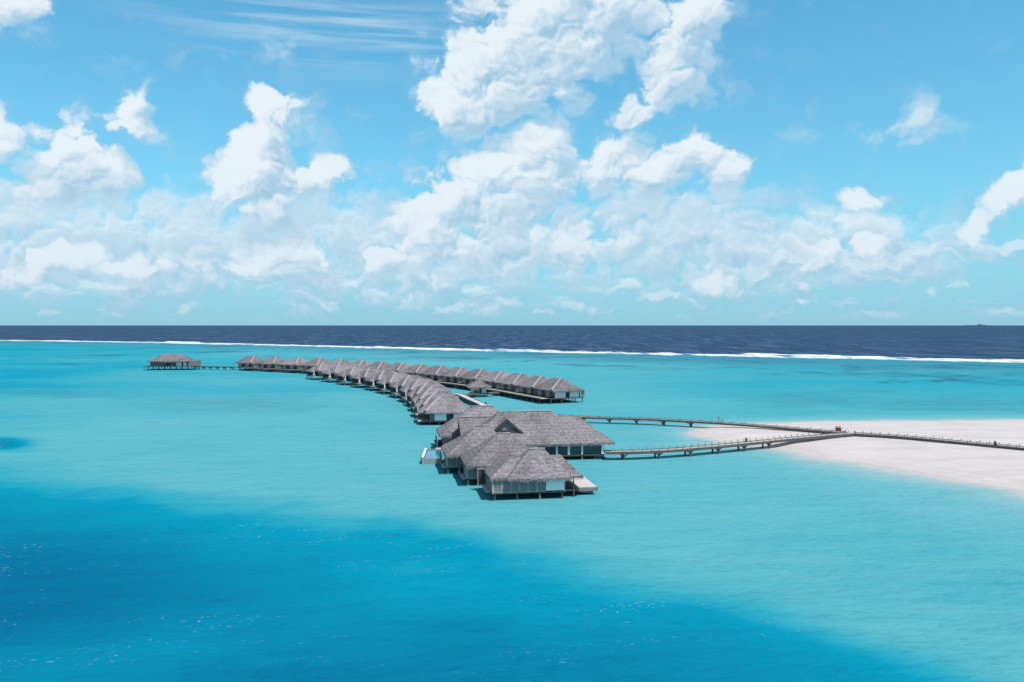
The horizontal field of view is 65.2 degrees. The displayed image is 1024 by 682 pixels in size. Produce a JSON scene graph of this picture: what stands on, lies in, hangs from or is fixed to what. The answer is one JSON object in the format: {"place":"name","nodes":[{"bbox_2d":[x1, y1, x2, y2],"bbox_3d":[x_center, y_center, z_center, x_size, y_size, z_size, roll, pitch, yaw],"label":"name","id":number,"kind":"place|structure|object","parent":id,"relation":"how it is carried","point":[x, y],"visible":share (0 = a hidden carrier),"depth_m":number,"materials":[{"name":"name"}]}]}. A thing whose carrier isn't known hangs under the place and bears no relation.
{"place":"outdoors","nodes":[
{"label":"outdoors","id":0,"kind":"place"},
{"bbox_2d":[0,325,1023,681],"bbox_3d":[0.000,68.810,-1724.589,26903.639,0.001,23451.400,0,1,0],"label":"sea","id":1,"kind":"structure","parent":0,"point":[206,525],"depth_m":120.94,"materials":[{"name":"liquid"}]},
{"bbox_2d":[143,354,200,369],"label":"thatched villa","id":2,"kind":"object","parent":1,"relation":"in","point":[172,360],"visible":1,"depth_m":510.71,"materials":[{"name":"grey plant"}]},
{"bbox_2d":[195,366,234,369],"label":"footbridge","id":3,"kind":"object","parent":1,"relation":"in","point":[223,367],"visible":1,"depth_m":511.67,"materials":[{"name":"grey wood"}]},
{"bbox_2d":[234,356,263,369],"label":"water villa","id":4,"kind":"object","parent":1,"relation":"in","point":[250,361],"visible":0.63,"depth_m":509.45,"materials":[{"name":"grey plant"}]},
{"bbox_2d":[257,356,285,370],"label":"water villa","id":5,"kind":"object","parent":1,"relation":"in","point":[272,362],"visible":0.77,"depth_m":498.59,"materials":[{"name":"grey plant"}]},
{"bbox_2d":[278,357,307,372],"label":"water villa","id":6,"kind":"object","parent":1,"relation":"in","point":[294,363],"visible":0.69,"depth_m":488.18,"materials":[{"name":"grey plant"}]},
{"bbox_2d":[301,358,328,372],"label":"water villa","id":7,"kind":"object","parent":1,"relation":"in","point":[311,363],"visible":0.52,"depth_m":478.45,"materials":[{"name":"grey plant"}]},
{"bbox_2d":[306,362,335,379],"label":"water villa","id":8,"kind":"object","parent":1,"relation":"in","point":[318,369],"visible":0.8,"depth_m":424.64,"materials":[{"name":"grey plant"}]},
{"bbox_2d":[321,364,350,382],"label":"water villa","id":9,"kind":"object","parent":1,"relation":"in","point":[333,371],"visible":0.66,"depth_m":406.63,"materials":[{"name":"grey plant"}]},
{"bbox_2d":[329,359,349,364],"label":"water villa","id":10,"kind":"object","parent":1,"relation":"in","point":[339,361],"visible":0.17,"depth_m":465.58,"materials":[{"name":"grey plant"}]},
{"bbox_2d":[336,366,366,385],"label":"water villa","id":11,"kind":"object","parent":1,"relation":"in","point":[351,372],"visible":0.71,"depth_m":388.64,"materials":[{"name":"grey plant"}]},
{"bbox_2d":[348,360,370,366],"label":"water villa","id":12,"kind":"object","parent":1,"relation":"in","point":[363,363],"visible":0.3,"depth_m":452.29,"materials":[{"name":"grey plant"}]},
{"bbox_2d":[350,368,381,387],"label":"water villa","id":13,"kind":"object","parent":1,"relation":"in","point":[365,374],"visible":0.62,"depth_m":372.50,"materials":[{"name":"grey plant"}]},
{"bbox_2d":[365,361,390,369],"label":"water villa","id":14,"kind":"object","parent":1,"relation":"in","point":[381,365],"visible":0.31,"depth_m":438.60,"materials":[{"name":"grey plant"}]},
{"bbox_2d":[364,370,394,390],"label":"water villa","id":15,"kind":"object","parent":1,"relation":"in","point":[379,376],"visible":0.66,"depth_m":356.50,"materials":[{"name":"grey plant"}]},
{"bbox_2d":[376,372,408,394],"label":"water villa","id":16,"kind":"object","parent":1,"relation":"in","point":[392,378],"visible":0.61,"depth_m":339.87,"materials":[{"name":"grey plant"}]},
{"bbox_2d":[238,367,548,403],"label":"boardwalk","id":17,"kind":"structure","parent":1,"relation":"in","point":[495,390],"depth_m":342.67,"materials":[{"name":"grey wood"}]},
{"bbox_2d":[383,362,410,371],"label":"water villa","id":18,"kind":"object","parent":1,"relation":"in","point":[398,367],"visible":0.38,"depth_m":424.12,"materials":[{"name":"grey plant"}]},
{"bbox_2d":[389,375,422,398],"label":"water villa","id":19,"kind":"object","parent":1,"relation":"in","point":[404,381],"visible":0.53,"depth_m":321.97,"materials":[{"name":"grey plant"}]},
{"bbox_2d":[401,364,430,377],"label":"water villa","id":20,"kind":"object","parent":1,"relation":"in","point":[416,369],"visible":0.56,"depth_m":408.82,"materials":[{"name":"grey plant"}]},
{"bbox_2d":[399,378,434,402],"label":"water villa","id":21,"kind":"object","parent":1,"relation":"in","point":[412,385],"visible":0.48,"depth_m":302.99,"materials":[{"name":"grey plant"}]},
{"bbox_2d":[406,382,448,407],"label":"water villa","id":22,"kind":"object","parent":1,"relation":"in","point":[420,388],"visible":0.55,"depth_m":287.37,"materials":[{"name":"grey plant"}]},
{"bbox_2d":[422,448,442,463],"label":"plunge pool","id":23,"kind":"structure","parent":1,"relation":"in","point":[430,456],"depth_m":173.23,"materials":[{"name":"concrete"}]},
{"bbox_2d":[410,386,457,412],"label":"water villa","id":24,"kind":"object","parent":1,"relation":"in","point":[424,393],"visible":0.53,"depth_m":270.79,"materials":[{"name":"grey plant"}]},
{"bbox_2d":[420,365,449,380],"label":"water villa","id":25,"kind":"object","parent":1,"relation":"in","point":[433,373],"visible":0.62,"depth_m":393.13,"materials":[{"name":"grey plant"}]},
{"bbox_2d":[413,391,459,418],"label":"water villa","id":26,"kind":"object","parent":1,"relation":"in","point":[429,398],"visible":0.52,"depth_m":254.07,"materials":[{"name":"grey plant"}]},
{"bbox_2d":[417,396,467,424],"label":"water villa","id":27,"kind":"object","parent":1,"relation":"in","point":[442,409],"visible":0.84,"depth_m":235.44,"materials":[{"name":"grey plant"}]},
{"bbox_2d":[447,413,452,420],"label":"door","id":28,"kind":"structure","parent":27,"relation":"in","point":[449,416],"depth_m":235.19,"materials":[{"name":"teal glass"}]},
{"bbox_2d":[439,367,469,386],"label":"water villa","id":29,"kind":"object","parent":1,"relation":"in","point":[453,375],"visible":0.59,"depth_m":379.05,"materials":[{"name":"grey plant"}]},
{"bbox_2d":[434,405,498,448],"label":"thatched villa","id":30,"kind":"object","parent":1,"relation":"in","point":[448,431],"visible":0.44,"depth_m":190.69,"materials":[{"name":"grey wicker"}]},
{"bbox_2d":[440,425,495,473],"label":"thatched villa","id":31,"kind":"object","parent":1,"relation":"in","point":[455,448],"visible":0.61,"depth_m":161.57,"materials":[{"name":"grey wicker"}]},
{"bbox_2d":[454,393,484,405],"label":"boardwalk","id":32,"kind":"structure","parent":1,"relation":"in","point":[470,399],"depth_m":297.03,"materials":[{"name":"grey wood"}]},
{"bbox_2d":[458,369,490,384],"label":"water villa","id":33,"kind":"object","parent":1,"relation":"in","point":[471,376],"visible":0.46,"depth_m":365.75,"materials":[{"name":"grey plant"}]},
{"bbox_2d":[465,392,507,396],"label":"footbridge","id":34,"kind":"object","parent":1,"relation":"in","point":[477,394],"visible":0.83,"depth_m":324.80,"materials":[{"name":"grey wood"}]},
{"bbox_2d":[465,379,491,396],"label":"pavilion","id":35,"kind":"structure","parent":34,"relation":"on","point":[477,386],"depth_m":323.93,"materials":[{"name":"grey plant"}]},
{"bbox_2d":[458,432,527,485],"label":"thatched villa","id":36,"kind":"object","parent":1,"relation":"in","point":[496,448],"visible":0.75,"depth_m":149.88,"materials":[{"name":"grey wicker"}]},
{"bbox_2d":[479,371,509,391],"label":"water villa","id":37,"kind":"object","parent":1,"relation":"in","point":[492,378],"visible":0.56,"depth_m":348.08,"materials":[{"name":"grey plant"}]},
{"bbox_2d":[496,373,529,396],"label":"water villa","id":38,"kind":"object","parent":1,"relation":"in","point":[509,382],"visible":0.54,"depth_m":333.01,"materials":[{"name":"grey plant"}]},
{"bbox_2d":[513,375,548,399],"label":"water villa","id":39,"kind":"object","parent":1,"relation":"in","point":[527,386],"visible":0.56,"depth_m":317.92,"materials":[{"name":"grey plant"}]},
{"bbox_2d":[42,340,1023,362],"bbox_3d":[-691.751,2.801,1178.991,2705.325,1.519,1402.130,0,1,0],"label":"surf","id":40,"kind":"structure","parent":1,"relation":"on","point":[574,352],"depth_m":765.97,"materials":[{"name":"liquid"}]},
{"bbox_2d":[458,410,614,459],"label":"thatched hall","id":41,"kind":"structure","parent":1,"relation":"in","point":[551,432],"depth_m":176.70,"materials":[{"name":"grey wood"}]},
{"bbox_2d":[558,446,567,453],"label":"window","id":42,"kind":"structure","parent":41,"relation":"in","point":[561,450],"depth_m":175.04,"materials":[{"name":"teal glass"}]},
{"bbox_2d":[570,445,580,453],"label":"window","id":43,"kind":"structure","parent":41,"relation":"in","point":[576,449],"depth_m":175.47,"materials":[{"name":"teal glass"}]},
{"bbox_2d":[583,444,600,453],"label":"window","id":44,"kind":"structure","parent":41,"relation":"in","point":[596,449],"depth_m":176.07,"materials":[{"name":"teal glass"}]},
{"bbox_2d":[478,447,597,500],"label":"thatched villa","id":45,"kind":"object","parent":1,"relation":"in","point":[539,470],"visible":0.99,"depth_m":136.56,"materials":[{"name":"grey wicker"}]},
{"bbox_2d":[533,378,584,403],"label":"water villa","id":46,"kind":"object","parent":1,"relation":"in","point":[556,388],"visible":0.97,"depth_m":301.70,"materials":[{"name":"grey"}]},
{"bbox_2d":[558,413,845,432],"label":"jetty","id":47,"kind":"object","parent":1,"relation":"in","point":[689,422],"visible":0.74,"depth_m":228.69,"materials":[{"name":"grey wood"}]},
{"bbox_2d":[835,426,842,430],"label":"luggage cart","id":48,"kind":"object","parent":47,"relation":"on","point":[837,428],"visible":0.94,"depth_m":210.30,"materials":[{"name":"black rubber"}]},
{"bbox_2d":[604,430,855,459],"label":"jetty","id":49,"kind":"object","parent":1,"relation":"in","point":[712,447],"visible":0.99,"depth_m":184.58,"materials":[{"name":"grey wood"}]},
{"bbox_2d":[691,420,1023,489],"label":"sandbank","id":50,"kind":"structure","parent":1,"relation":"in","point":[1002,467],"depth_m":190.54,"materials":[{"name":"white sand"}]},
{"bbox_2d":[853,430,1023,449],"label":"jetty","id":51,"kind":"object","parent":50,"relation":"on","point":[967,442],"visible":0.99,"depth_m":192.59,"materials":[{"name":"grey wood"}]},
{"bbox_2d":[0,0,1023,324],"label":"sky","id":52,"kind":"structure","parent":0,"point":[163,162],"materials":[{"name":"blue"}]}
]}

